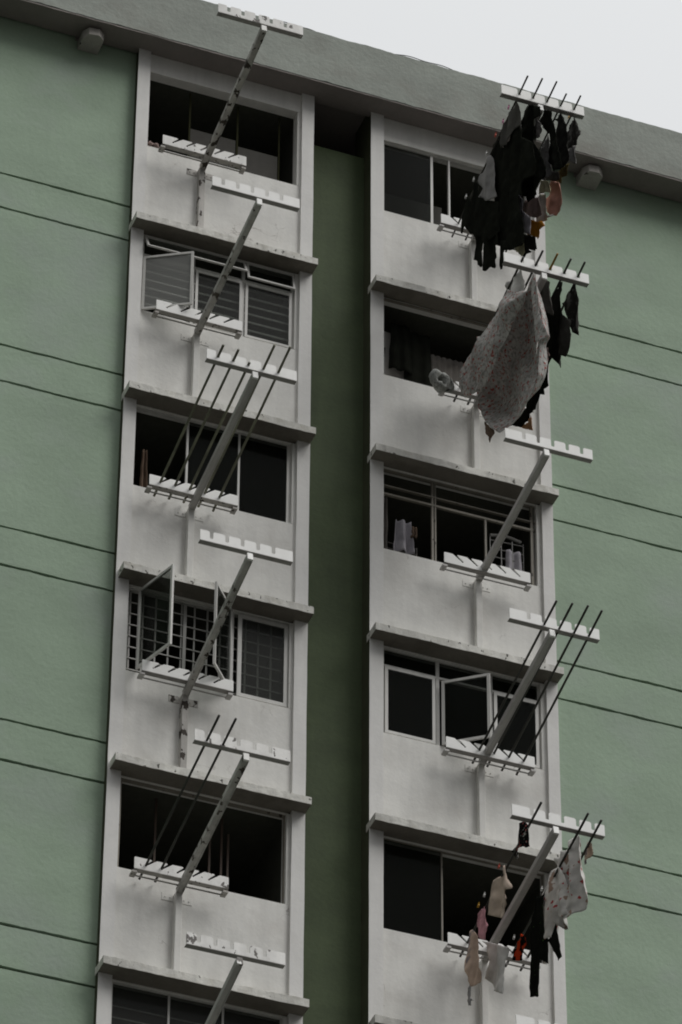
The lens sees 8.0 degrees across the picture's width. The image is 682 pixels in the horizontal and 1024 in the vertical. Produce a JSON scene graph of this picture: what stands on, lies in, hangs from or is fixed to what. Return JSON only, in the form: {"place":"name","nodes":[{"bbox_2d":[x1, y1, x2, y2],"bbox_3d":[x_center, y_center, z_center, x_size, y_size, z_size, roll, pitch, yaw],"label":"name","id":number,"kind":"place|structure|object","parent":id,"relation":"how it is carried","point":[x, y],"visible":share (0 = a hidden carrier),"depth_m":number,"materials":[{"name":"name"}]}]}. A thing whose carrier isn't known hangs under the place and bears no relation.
{"place":"outdoors","nodes":[
{"label":"outdoors","id":0,"kind":"place"},
{"bbox_2d":[204,0,681,132],"label":"sky","id":1,"kind":"structure","parent":0,"point":[623,58],"materials":[{"name":"white"}]},
{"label":"ground","id":2,"kind":"structure","parent":0,"visible":0},
{"bbox_2d":[0,0,681,1023],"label":"apartment building","id":3,"kind":"structure","parent":2,"relation":"on","point":[356,666],"depth_m":59.62,"materials":[{"name":"green paint"}]},
{"bbox_2d":[139,449,147,487],"bbox_3d":[-2.406,-0.470,59.139,0.110,0.730,0.064,14,-41,-16],"label":"cloth","id":4,"kind":"object","parent":3,"relation":"hanging from","point":[143,481],"visible":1,"depth_m":59.15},
{"bbox_2d":[153,798,157,862],"bbox_3d":[-2.158,3.968,56.024,0.024,1.650,0.024,14,-41,-16],"label":"wooden stick","id":5,"kind":"object","parent":3,"relation":"in","point":[155,826],"visible":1,"depth_m":56.27,"materials":[{"name":"brown wood"}]},
{"bbox_2d":[111,981,281,1023],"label":"window","id":6,"kind":"structure","parent":3,"relation":"in","point":[168,995],"depth_m":54.52,"materials":[{"name":"paint"}]},
{"bbox_2d":[117,778,284,903],"bbox_3d":[-1.614,3.814,56.000,2.047,1.277,0.035,14,-41,-16],"label":"window","id":7,"kind":"structure","parent":3,"relation":"in","point":[122,779],"depth_m":56.30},
{"bbox_2d":[125,564,287,707],"bbox_3d":[-1.481,1.440,57.513,2.047,1.277,0.771,14,-41,-16],"label":"window","id":8,"kind":"structure","parent":3,"relation":"in","point":[140,591],"depth_m":57.76,"materials":[{"name":"paint"}]},
{"bbox_2d":[207,839,210,880],"bbox_3d":[-1.533,4.280,56.087,0.024,1.250,0.024,14,-41,-16],"label":"wooden stick","id":9,"kind":"object","parent":3,"relation":"in","point":[209,854],"visible":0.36,"depth_m":56.30,"materials":[{"name":"brown wood"}]},
{"bbox_2d":[129,729,289,970],"bbox_3d":[-1.510,3.901,54.348,1.160,1.870,2.260,14,-41,-16],"label":"laundry rack","id":10,"kind":"object","parent":3,"relation":"on","point":[185,878],"visible":1,"depth_m":54.83,"materials":[{"name":"metal"}]},
{"bbox_2d":[138,714,219,879],"bbox_3d":[-1.822,3.215,54.465,0.030,0.584,2.581,14,-41,-16],"label":"laundry pole","id":11,"kind":"object","parent":10,"relation":"on","point":[181,792],"visible":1,"depth_m":54.41,"materials":[{"name":"metal"}]},
{"bbox_2d":[154,718,236,882],"bbox_3d":[-1.642,3.252,54.513,0.030,0.568,2.601,14,-41,-16],"label":"laundry pole","id":12,"kind":"object","parent":10,"relation":"on","point":[195,800],"visible":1,"depth_m":54.50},
{"bbox_2d":[136,406,290,522],"bbox_3d":[-1.582,-0.559,59.497,2.047,1.277,0.035,14,-41,-16],"label":"window","id":13,"kind":"structure","parent":3,"relation":"in","point":[288,447],"depth_m":59.74,"materials":[{"name":"paint"}]},
{"bbox_2d":[137,529,292,767],"bbox_3d":[-1.497,1.700,56.119,1.160,1.920,2.241,14,-41,-16],"label":"laundry rack","id":14,"kind":"object","parent":3,"relation":"on","point":[191,680],"visible":1,"depth_m":56.58,"materials":[{"name":"paint"}]},
{"bbox_2d":[141,236,294,348],"bbox_3d":[-1.497,-2.852,61.108,2.047,1.282,0.459,14,-41,-16],"label":"window","id":15,"kind":"structure","parent":3,"relation":"in","point":[171,278],"depth_m":61.10,"materials":[{"name":"paint"}]},
{"bbox_2d":[144,348,296,577],"bbox_3d":[-1.474,-0.459,57.824,1.160,1.822,2.279,14,-41,-16],"label":"laundry rack","id":16,"kind":"object","parent":3,"relation":"on","point":[254,369],"visible":1,"depth_m":58.31,"materials":[{"name":"paint"}]},
{"bbox_2d":[153,344,224,496],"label":"laundry pole","id":17,"kind":"object","parent":16,"relation":"on","point":[190,415],"visible":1,"depth_m":57.98,"materials":[{"name":"grey wood"}]},
{"bbox_2d":[168,349,239,499],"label":"laundry pole","id":18,"kind":"object","parent":16,"relation":"on","point":[205,419],"visible":1,"depth_m":58.04,"materials":[{"name":"grey wood"}]},
{"bbox_2d":[182,362,250,502],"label":"laundry pole","id":19,"kind":"object","parent":16,"relation":"on","point":[217,430],"visible":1,"depth_m":58.13,"materials":[{"name":"grey wood"}]},
{"bbox_2d":[197,344,275,507],"bbox_3d":[-1.259,-1.019,58.117,0.033,0.564,2.581,14,-41,-16],"label":"laundry pole","id":20,"kind":"object","parent":16,"relation":"on","point":[234,430],"visible":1,"depth_m":58.12,"materials":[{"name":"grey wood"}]},
{"bbox_2d":[212,346,290,511],"bbox_3d":[-1.078,-0.982,58.164,0.033,0.589,2.601,14,-41,-16],"label":"laundry pole","id":21,"kind":"object","parent":16,"relation":"on","point":[253,425],"visible":1,"depth_m":58.12,"materials":[{"name":"grey wood"}]},
{"bbox_2d":[219,818,222,875],"bbox_3d":[-1.396,4.197,56.222,0.024,1.550,0.024,14,-41,-16],"label":"wooden stick","id":22,"kind":"object","parent":3,"relation":"in","point":[221,847],"visible":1,"depth_m":56.46,"materials":[{"name":"brown wood"}]},
{"bbox_2d":[151,176,299,396],"bbox_3d":[-1.456,-2.633,59.557,1.160,1.782,2.288,14,-41,-16],"label":"laundry rack","id":23,"kind":"object","parent":3,"relation":"on","point":[259,198],"visible":1,"depth_m":60.06,"materials":[{"name":"metal"}]},
{"bbox_2d":[226,834,228,876],"bbox_3d":[-1.321,4.293,56.182,0.024,1.350,0.024,14,-41,-16],"label":"wooden stick","id":24,"kind":"object","parent":3,"relation":"in","point":[227,859],"visible":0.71,"depth_m":56.40,"materials":[{"name":"brown wood"}]},
{"bbox_2d":[158,3,302,227],"bbox_3d":[-1.433,-4.875,61.331,1.160,1.900,2.320,14,-41,-16],"label":"laundry rack","id":25,"kind":"object","parent":3,"relation":"on","point":[264,25],"visible":1,"depth_m":61.81,"materials":[{"name":"metal"}]},
{"bbox_2d":[187,94,279,180],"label":"window","id":26,"kind":"structure","parent":3,"relation":"in","point":[261,164],"depth_m":63.10,"materials":[{"name":"glass"}]},
{"bbox_2d":[185,932,284,1023],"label":"laundry rack","id":27,"kind":"object","parent":3,"relation":"on","point":[240,954],"visible":1,"depth_m":52.48,"materials":[{"name":"metal"}]},
{"bbox_2d":[384,496,387,548],"bbox_3d":[0.516,0.240,60.176,0.162,1.109,0.064,14,-41,-16],"label":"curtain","id":28,"kind":"object","parent":3,"relation":"hanging from","point":[385,518],"visible":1,"depth_m":60.31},
{"bbox_2d":[384,331,403,378],"bbox_3d":[0.776,-1.738,61.974,0.710,1.330,0.020,14,-41,-16],"label":"cupboard door","id":29,"kind":"structure","parent":3,"relation":"attached to","point":[394,372],"depth_m":61.99,"materials":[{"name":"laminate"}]},
{"bbox_2d":[393,519,414,554],"bbox_3d":[0.771,0.313,60.103,0.280,0.511,0.104,14,-41,-16],"label":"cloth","id":30,"kind":"object","parent":3,"relation":"hanging from","point":[403,540],"visible":1,"depth_m":60.10,"materials":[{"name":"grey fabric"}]},
{"bbox_2d":[410,526,416,539],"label":"cloth","id":31,"kind":"object","parent":3,"relation":"hanging from","point":[414,533],"visible":1,"depth_m":60.16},
{"bbox_2d":[403,332,431,386],"bbox_3d":[0.989,-1.884,62.062,0.414,1.031,0.044,14,-41,-16],"label":"curtain","id":32,"kind":"object","parent":3,"relation":"hanging from","point":[421,357],"visible":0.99,"depth_m":62.12,"materials":[{"name":"black fabric"}]},
{"bbox_2d":[384,298,487,327],"bbox_3d":[1.492,-1.994,62.137,2.063,1.302,0.065,13,-40,-16],"label":"window frame","id":33,"kind":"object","parent":3,"relation":"in","point":[388,300],"depth_m":62.44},
{"bbox_2d":[431,354,463,386],"bbox_3d":[1.625,-1.380,62.179,1.121,1.365,0.054,14,-41,-16],"label":"curtain","id":34,"kind":"object","parent":3,"relation":"hanging from","point":[450,368],"visible":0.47,"depth_m":62.43,"materials":[{"name":"fabric"}]},
{"bbox_2d":[384,142,526,234],"bbox_3d":[1.465,-4.071,63.942,2.062,1.300,0.240,14,-41,-16],"label":"window","id":35,"kind":"structure","parent":3,"relation":"in","point":[430,213],"depth_m":63.80,"materials":[{"name":"glass"}]},
{"bbox_2d":[384,469,534,584],"bbox_3d":[1.467,0.208,60.408,2.062,1.302,0.038,14,-41,-16],"label":"window","id":36,"kind":"structure","parent":3,"relation":"in","point":[433,484],"depth_m":60.59,"materials":[{"name":"metal"}]},
{"bbox_2d":[383,648,540,768],"bbox_3d":[1.530,2.268,58.500,2.062,1.302,0.474,14,-41,-16],"label":"window","id":37,"kind":"structure","parent":3,"relation":"in","point":[492,695],"depth_m":58.64,"materials":[{"name":"paint"}]},
{"bbox_2d":[384,838,545,963],"bbox_3d":[1.433,4.583,56.910,2.062,1.306,0.035,14,-41,-16],"label":"window","id":38,"kind":"structure","parent":3,"relation":"in","point":[385,839],"depth_m":57.15,"materials":[{"name":"white metal"}]},
{"bbox_2d":[489,534,523,570],"bbox_3d":[2.070,0.640,60.494,0.466,0.882,0.044,14,-41,-16],"label":"drying frame","id":39,"kind":"object","parent":3,"relation":"attached to","point":[509,538],"visible":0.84,"depth_m":60.66,"materials":[{"name":"metal"}]},
{"bbox_2d":[505,549,521,576],"bbox_3d":[2.155,0.729,60.441,0.260,0.602,0.074,14,-41,-16],"label":"cloth","id":40,"kind":"object","parent":39,"relation":"hanging from","point":[517,564],"visible":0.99,"depth_m":60.52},
{"bbox_2d":[437,85,583,300],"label":"laundry rack","id":41,"kind":"object","parent":3,"relation":"on","point":[509,93],"visible":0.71,"depth_m":62.21,"materials":[{"name":"metal"}]},
{"bbox_2d":[474,231,497,270],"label":"leggings","id":42,"kind":"object","parent":41,"relation":"hanging from","point":[486,246],"visible":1,"depth_m":61.71,"materials":[{"name":"black fabric"}]},
{"bbox_2d":[451,75,528,237],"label":"laundry pole","id":43,"kind":"object","parent":41,"relation":"on","point":[527,76],"visible":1,"depth_m":62.43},
{"bbox_2d":[461,197,473,233],"bbox_3d":[1.641,-3.769,62.764,0.048,0.800,0.517,14,-41,-16],"label":"sock","id":44,"kind":"object","parent":43,"relation":"hanging from","point":[467,222],"visible":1,"depth_m":62.81,"materials":[{"name":"black fabric"}]},
{"bbox_2d":[469,181,499,239],"bbox_3d":[1.832,-3.878,62.203,0.078,1.484,0.885,14,-41,-16],"label":"blouse","id":45,"kind":"object","parent":43,"relation":"hanging from","point":[483,213],"visible":1,"depth_m":62.13,"materials":[{"name":"black fabric"}]},
{"bbox_2d":[478,155,496,200],"bbox_3d":[1.865,-4.213,62.329,0.071,0.858,0.533,14,-41,-16],"label":"shirt","id":46,"kind":"object","parent":43,"relation":"hanging from","point":[486,180],"visible":1,"depth_m":62.30,"materials":[{"name":"grey fabric"}]},
{"bbox_2d":[500,101,521,146],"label":"trousers","id":47,"kind":"object","parent":43,"relation":"hanging from","point":[511,124],"visible":1,"depth_m":62.01,"materials":[{"name":"grey fabric"}]},
{"bbox_2d":[491,126,536,248],"bbox_3d":[2.195,-4.172,61.431,0.093,2.349,1.406,14,-41,-16],"label":"dress","id":48,"kind":"object","parent":43,"relation":"hanging from","point":[515,165],"visible":1,"depth_m":61.46,"materials":[{"name":"black fabric"}]},
{"bbox_2d":[499,240,513,269],"bbox_3d":[2.079,-3.253,60.987,0.026,0.685,0.456,14,-41,-16],"label":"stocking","id":49,"kind":"object","parent":48,"relation":"hanging from","point":[502,249],"visible":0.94,"depth_m":61.14,"materials":[{"name":"black fabric"}]},
{"bbox_2d":[465,78,542,240],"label":"laundry pole","id":50,"kind":"object","parent":41,"relation":"on","point":[539,84],"visible":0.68,"depth_m":62.02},
{"bbox_2d":[521,105,545,201],"bbox_3d":[2.388,-4.507,61.636,0.103,1.795,0.872,14,-41,-16],"label":"jacket","id":51,"kind":"object","parent":50,"relation":"hanging from","point":[530,184],"visible":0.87,"depth_m":61.52,"materials":[{"name":"black fabric"}]},
{"bbox_2d":[519,196,530,234],"bbox_3d":[2.304,-3.774,61.372,0.058,0.996,0.372,14,-41,-16],"label":"blouse","id":52,"kind":"object","parent":41,"relation":"hanging from","point":[526,218],"visible":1,"depth_m":61.15,"materials":[{"name":"grey fabric"}]},
{"bbox_2d":[522,234,536,256],"bbox_3d":[2.374,-3.377,61.019,0.044,0.618,0.516,14,-41,-16],"label":"skirt","id":53,"kind":"object","parent":41,"relation":"hanging from","point":[530,242],"visible":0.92,"depth_m":61.03,"materials":[{"name":"black fabric"}]},
{"bbox_2d":[514,243,524,256],"bbox_3d":[2.249,-3.287,61.233,0.044,0.330,0.320,14,-41,-16],"label":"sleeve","id":54,"kind":"object","parent":53,"relation":"hanging from","point":[520,250],"visible":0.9,"depth_m":61.16,"materials":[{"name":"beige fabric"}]},
{"bbox_2d":[522,197,541,217],"bbox_3d":[2.429,-3.855,61.567,0.055,0.604,0.585,14,-41,-16],"label":"shirt","id":55,"kind":"object","parent":41,"relation":"hanging from","point":[532,208],"visible":1,"depth_m":61.53,"materials":[{"name":"fabric"}]},
{"bbox_2d":[527,220,544,238],"bbox_3d":[2.474,-3.616,61.455,0.056,0.634,0.495,12,-40,-15],"label":"shirt","id":56,"kind":"object","parent":41,"relation":"hanging from","point":[536,227],"visible":0.89,"depth_m":61.44,"materials":[{"name":"orange fabric"}]},
{"bbox_2d":[533,119,541,141],"bbox_3d":[2.500,-4.933,61.911,0.045,0.511,0.316,14,-41,-16],"label":"clothing","id":57,"kind":"object","parent":41,"relation":"hanging from","point":[537,130],"visible":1,"depth_m":61.83,"materials":[{"name":"grey fabric"}]},
{"bbox_2d":[505,95,580,251],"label":"laundry pole","id":58,"kind":"object","parent":41,"relation":"on","point":[566,124],"visible":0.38,"depth_m":62.26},
{"bbox_2d":[567,117,580,148],"bbox_3d":[2.964,-4.823,62.112,0.049,0.516,0.447,14,-41,-16],"label":"vest","id":59,"kind":"object","parent":58,"relation":"hanging from","point":[574,132],"visible":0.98,"depth_m":62.11,"materials":[{"name":"grey fabric"}]},
{"bbox_2d":[568,146,575,163],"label":"cloth","id":60,"kind":"object","parent":59,"relation":"hanging from","point":[572,157],"visible":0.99,"depth_m":61.96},
{"bbox_2d":[536,193,552,221],"bbox_3d":[2.586,-3.865,61.586,0.060,0.761,0.622,14,-41,-16],"label":"undershirt","id":61,"kind":"object","parent":41,"relation":"hanging from","point":[544,216],"visible":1,"depth_m":61.65,"materials":[{"name":"white fabric"}]},
{"bbox_2d":[539,180,550,194],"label":"cloth","id":62,"kind":"object","parent":41,"relation":"hanging from","point":[544,186],"visible":1,"depth_m":61.68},
{"bbox_2d":[540,135,551,179],"bbox_3d":[2.614,-4.485,61.839,0.052,0.707,0.347,14,-41,-16],"label":"shirt","id":63,"kind":"object","parent":41,"relation":"hanging from","point":[544,150],"visible":0.81,"depth_m":61.86,"materials":[{"name":"grey fabric"}]},
{"bbox_2d":[539,81,557,119],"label":"laundry pole","id":64,"kind":"object","parent":41,"relation":"on","point":[551,92],"visible":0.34,"depth_m":62.00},
{"bbox_2d":[539,110,562,171],"bbox_3d":[2.664,-4.696,61.616,0.098,1.460,0.693,11,-40,-13],"label":"cardigan","id":65,"kind":"object","parent":64,"relation":"hanging from","point":[547,123],"visible":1,"depth_m":61.52,"materials":[{"name":"black fabric"}]},
{"bbox_2d":[545,171,559,180],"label":"cloth","id":66,"kind":"object","parent":41,"relation":"hanging from","point":[553,176],"visible":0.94,"depth_m":61.71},
{"bbox_2d":[539,93,566,150],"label":"laundry pole","id":67,"kind":"object","parent":41,"relation":"on","point":[544,139],"visible":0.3,"depth_m":62.25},
{"bbox_2d":[546,181,561,215],"bbox_3d":[2.685,-3.987,61.610,0.079,0.710,0.528,14,-41,-16],"label":"shirt","id":68,"kind":"object","parent":41,"relation":"hanging from","point":[553,202],"visible":1,"depth_m":61.53,"materials":[{"name":"pink fabric"}]},
{"bbox_2d":[555,113,568,167],"bbox_3d":[2.820,-4.774,61.893,0.090,1.006,0.478,15,-41,-18],"label":"clothing","id":69,"kind":"object","parent":41,"relation":"hanging from","point":[561,136],"visible":0.81,"depth_m":61.87,"materials":[{"name":"black fabric"}]},
{"bbox_2d":[556,163,569,182],"bbox_3d":[2.798,-4.312,61.964,0.048,0.360,0.518,14,-41,-16],"label":"garment","id":70,"kind":"object","parent":41,"relation":"hanging from","point":[563,172],"visible":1,"depth_m":61.85,"materials":[{"name":"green fabric"}]},
{"bbox_2d":[438,252,588,468],"bbox_3d":[2.143,-1.749,60.637,1.180,1.792,2.308,14,-41,-16],"label":"laundry rack","id":71,"kind":"object","parent":3,"relation":"on","point":[542,270],"visible":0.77,"depth_m":60.43,"materials":[{"name":"metal"}]},
{"bbox_2d":[429,369,454,392],"bbox_3d":[1.283,-1.639,61.252,0.415,0.337,0.174,29,-46,-31],"label":"knitted hat","id":72,"kind":"object","parent":71,"relation":"hanging from","point":[439,381],"visible":1,"depth_m":61.16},
{"bbox_2d":[453,257,524,401],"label":"laundry pole","id":73,"kind":"object","parent":71,"relation":"on","point":[508,287],"visible":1,"depth_m":60.48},
{"bbox_2d":[459,289,526,397],"bbox_3d":[1.843,-2.142,60.477,0.154,0.998,2.128,14,-41,-16],"label":"cover","id":74,"kind":"object","parent":73,"relation":"hanging from","point":[476,370],"visible":1,"depth_m":60.37,"materials":[{"name":"fabric"}]},
{"bbox_2d":[467,250,543,404],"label":"laundry pole","id":75,"kind":"object","parent":71,"relation":"on","point":[536,263],"visible":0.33,"depth_m":60.40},
{"bbox_2d":[477,273,549,432],"bbox_3d":[2.234,-1.840,59.980,0.355,1.881,2.440,11,-40,-13],"label":"bedsheet","id":76,"kind":"object","parent":75,"relation":"hanging from","point":[511,388],"visible":0.99,"depth_m":60.26,"materials":[{"name":"fabric"}]},
{"bbox_2d":[484,422,494,441],"bbox_3d":[1.842,-1.025,60.350,0.046,0.493,0.282,14,-41,-16],"label":"cloth","id":77,"kind":"object","parent":76,"relation":"hanging from","point":[489,431],"visible":1,"depth_m":60.28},
{"bbox_2d":[505,270,524,291],"bbox_3d":[2.181,-2.793,60.282,0.097,0.582,0.587,16,-41,-19],"label":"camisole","id":78,"kind":"object","parent":71,"relation":"hanging from","point":[518,284],"visible":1,"depth_m":60.30,"materials":[{"name":"white fabric"}]},
{"bbox_2d":[522,415,532,430],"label":"cloth","id":79,"kind":"object","parent":71,"relation":"hanging from","point":[528,425],"visible":1,"depth_m":59.76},
{"bbox_2d":[549,253,557,269],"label":"laundry pole","id":80,"kind":"object","parent":71,"relation":"on","point":[553,262],"visible":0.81,"depth_m":60.29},
{"bbox_2d":[540,280,553,315],"bbox_3d":[2.523,-2.630,60.280,0.089,0.824,0.476,17,-41,-19],"label":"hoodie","id":81,"kind":"object","parent":80,"relation":"hanging from","point":[545,293],"visible":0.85,"depth_m":60.21,"materials":[{"name":"grey fabric"}]},
{"bbox_2d":[551,258,571,299],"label":"laundry pole","id":82,"kind":"object","parent":71,"relation":"on","point":[567,265],"visible":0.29,"depth_m":60.38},
{"bbox_2d":[511,312,552,427],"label":"trousers","id":83,"kind":"object","parent":82,"relation":"hanging from","point":[524,417],"visible":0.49,"depth_m":60.19,"materials":[{"name":"black fabric"}]},
{"bbox_2d":[551,282,570,367],"bbox_3d":[2.709,-2.318,60.108,0.104,1.265,0.588,10,-40,-12],"label":"shirt","id":84,"kind":"object","parent":82,"relation":"hanging from","point":[561,323],"visible":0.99,"depth_m":60.06,"materials":[{"name":"black fabric"}]},
{"bbox_2d":[561,261,585,310],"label":"laundry pole","id":85,"kind":"object","parent":71,"relation":"on","point":[578,275],"visible":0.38,"depth_m":60.48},
{"bbox_2d":[562,284,578,334],"bbox_3d":[2.889,-2.469,60.402,0.118,0.771,0.478,14,-41,-16],"label":"vest","id":86,"kind":"object","parent":85,"relation":"hanging from","point":[571,305],"visible":1,"depth_m":60.43,"materials":[{"name":"grey fabric"}]},
{"bbox_2d":[440,428,592,647],"bbox_3d":[2.114,0.450,58.919,1.180,1.812,2.239,14,-41,-16],"label":"laundry rack","id":87,"kind":"object","parent":3,"relation":"on","point":[481,570],"visible":1,"depth_m":59.38,"materials":[{"name":"paint"}]},
{"bbox_2d":[441,608,599,836],"bbox_3d":[2.102,2.611,57.178,1.180,1.862,2.260,14,-41,-16],"label":"laundry rack","id":88,"kind":"object","parent":3,"relation":"on","point":[484,754],"visible":1,"depth_m":57.64,"materials":[{"name":"metal"}]},
{"bbox_2d":[472,600,557,763],"bbox_3d":[2.046,2.023,57.361,0.030,0.656,2.562,14,-41,-16],"label":"laundry pole","id":89,"kind":"object","parent":88,"relation":"on","point":[516,678],"visible":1,"depth_m":57.32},
{"bbox_2d":[486,602,573,766],"bbox_3d":[2.229,2.059,57.403,0.030,0.653,2.592,14,-41,-16],"label":"laundry pole","id":90,"kind":"object","parent":88,"relation":"on","point":[524,695],"visible":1,"depth_m":57.47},
{"bbox_2d":[501,605,588,770],"bbox_3d":[2.409,2.098,57.447,0.030,0.666,2.612,14,-41,-16],"label":"laundry pole","id":91,"kind":"object","parent":88,"relation":"on","point":[547,683],"visible":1,"depth_m":57.38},
{"bbox_2d":[515,610,602,774],"bbox_3d":[2.581,2.154,57.509,0.030,0.679,2.582,14,-41,-16],"label":"laundry pole","id":92,"kind":"object","parent":88,"relation":"on","point":[561,688],"visible":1,"depth_m":57.46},
{"bbox_2d":[443,804,604,1023],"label":"laundry rack","id":93,"kind":"object","parent":3,"relation":"on","point":[519,813],"visible":0.84,"depth_m":55.63,"materials":[{"name":"metal"}]},
{"bbox_2d":[482,941,508,993],"bbox_3d":[1.768,5.203,55.614,0.087,1.085,0.664,14,-41,-16],"label":"vest","id":94,"kind":"object","parent":93,"relation":"hanging from","point":[497,957],"visible":1,"depth_m":55.56,"materials":[{"name":"white fabric"}]},
{"bbox_2d":[459,802,541,956],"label":"laundry pole","id":95,"kind":"object","parent":93,"relation":"on","point":[512,856],"visible":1,"depth_m":55.41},
{"bbox_2d":[464,929,481,986],"bbox_3d":[1.518,5.153,55.809,0.062,0.800,0.388,19,-42,-22],"label":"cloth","id":96,"kind":"object","parent":95,"relation":"hanging from","point":[472,970],"visible":1,"depth_m":55.81,"materials":[{"name":"beige fabric"}]},
{"bbox_2d":[467,986,473,1005],"bbox_3d":[1.488,5.535,55.580,0.024,0.300,0.187,14,-41,-16],"label":"strap","id":97,"kind":"object","parent":96,"relation":"hanging from","point":[469,1000],"visible":1,"depth_m":55.60,"materials":[{"name":"grey fabric"}]},
{"bbox_2d":[477,907,487,939],"bbox_3d":[1.629,4.753,55.724,0.049,0.511,0.294,14,-41,-16],"label":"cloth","id":98,"kind":"object","parent":95,"relation":"hanging from","point":[482,925],"visible":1,"depth_m":55.75,"materials":[{"name":"pink fabric"}]},
{"bbox_2d":[488,865,511,917],"bbox_3d":[1.834,4.394,55.365,0.112,0.729,0.566,14,-41,-16],"label":"shirt","id":99,"kind":"object","parent":95,"relation":"hanging from","point":[498,898],"visible":1,"depth_m":55.46,"materials":[{"name":"fabric"}]},
{"bbox_2d":[512,822,529,859],"bbox_3d":[2.033,3.736,55.213,0.065,0.511,0.525,11,-40,-12],"label":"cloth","id":100,"kind":"object","parent":95,"relation":"hanging from","point":[523,837],"visible":1,"depth_m":55.09,"materials":[{"name":"fabric"}]},
{"bbox_2d":[512,934,526,960],"bbox_3d":[2.063,5.019,55.870,0.047,0.329,0.374,14,-41,-16],"label":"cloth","id":101,"kind":"object","parent":93,"relation":"hanging from","point":[519,949],"visible":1,"depth_m":55.86,"materials":[{"name":"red fabric"}]},
{"bbox_2d":[505,813,588,966],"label":"laundry pole","id":102,"kind":"object","parent":93,"relation":"on","point":[563,859],"visible":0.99,"depth_m":55.45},
{"bbox_2d":[529,895,561,996],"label":"trousers","id":103,"kind":"object","parent":102,"relation":"hanging from","point":[539,949],"visible":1,"depth_m":55.45,"materials":[{"name":"fabric"}]},
{"bbox_2d":[541,867,568,938],"bbox_3d":[2.444,4.426,55.380,0.122,0.928,0.755,12,-40,-14],"label":"clothing","id":104,"kind":"object","parent":102,"relation":"hanging from","point":[554,885],"visible":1,"depth_m":55.36,"materials":[{"name":"fabric"}]},
{"bbox_2d":[551,835,587,929],"bbox_3d":[2.597,4.206,55.218,0.175,1.091,0.851,14,-41,-16],"label":"clothing","id":105,"kind":"object","parent":102,"relation":"hanging from","point":[573,873],"visible":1,"depth_m":55.06,"materials":[{"name":"fabric"}]},
{"bbox_2d":[519,819,602,970],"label":"laundry pole","id":106,"kind":"object","parent":93,"relation":"on","point":[582,855],"visible":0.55,"depth_m":55.34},
{"bbox_2d":[584,842,592,863],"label":"cloth","id":107,"kind":"object","parent":106,"relation":"hanging from","point":[588,853],"visible":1,"depth_m":55.32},
{"bbox_2d":[515,1015,556,1023],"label":"laundry rack","id":108,"kind":"object","parent":3,"relation":"on","point":[520,1019],"visible":1,"depth_m":53.34,"materials":[{"name":"metal"}]},
{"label":"rod","id":109,"kind":"object","parent":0,"visible":0},
{"bbox_2d":[388,323,411,374],"bbox_3d":[0.765,-2.100,62.075,0.327,0.779,0.044,14,-41,-16],"label":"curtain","id":110,"kind":"object","parent":109,"relation":"hanging from","point":[400,352],"visible":1,"depth_m":62.06,"materials":[{"name":"black fabric"}]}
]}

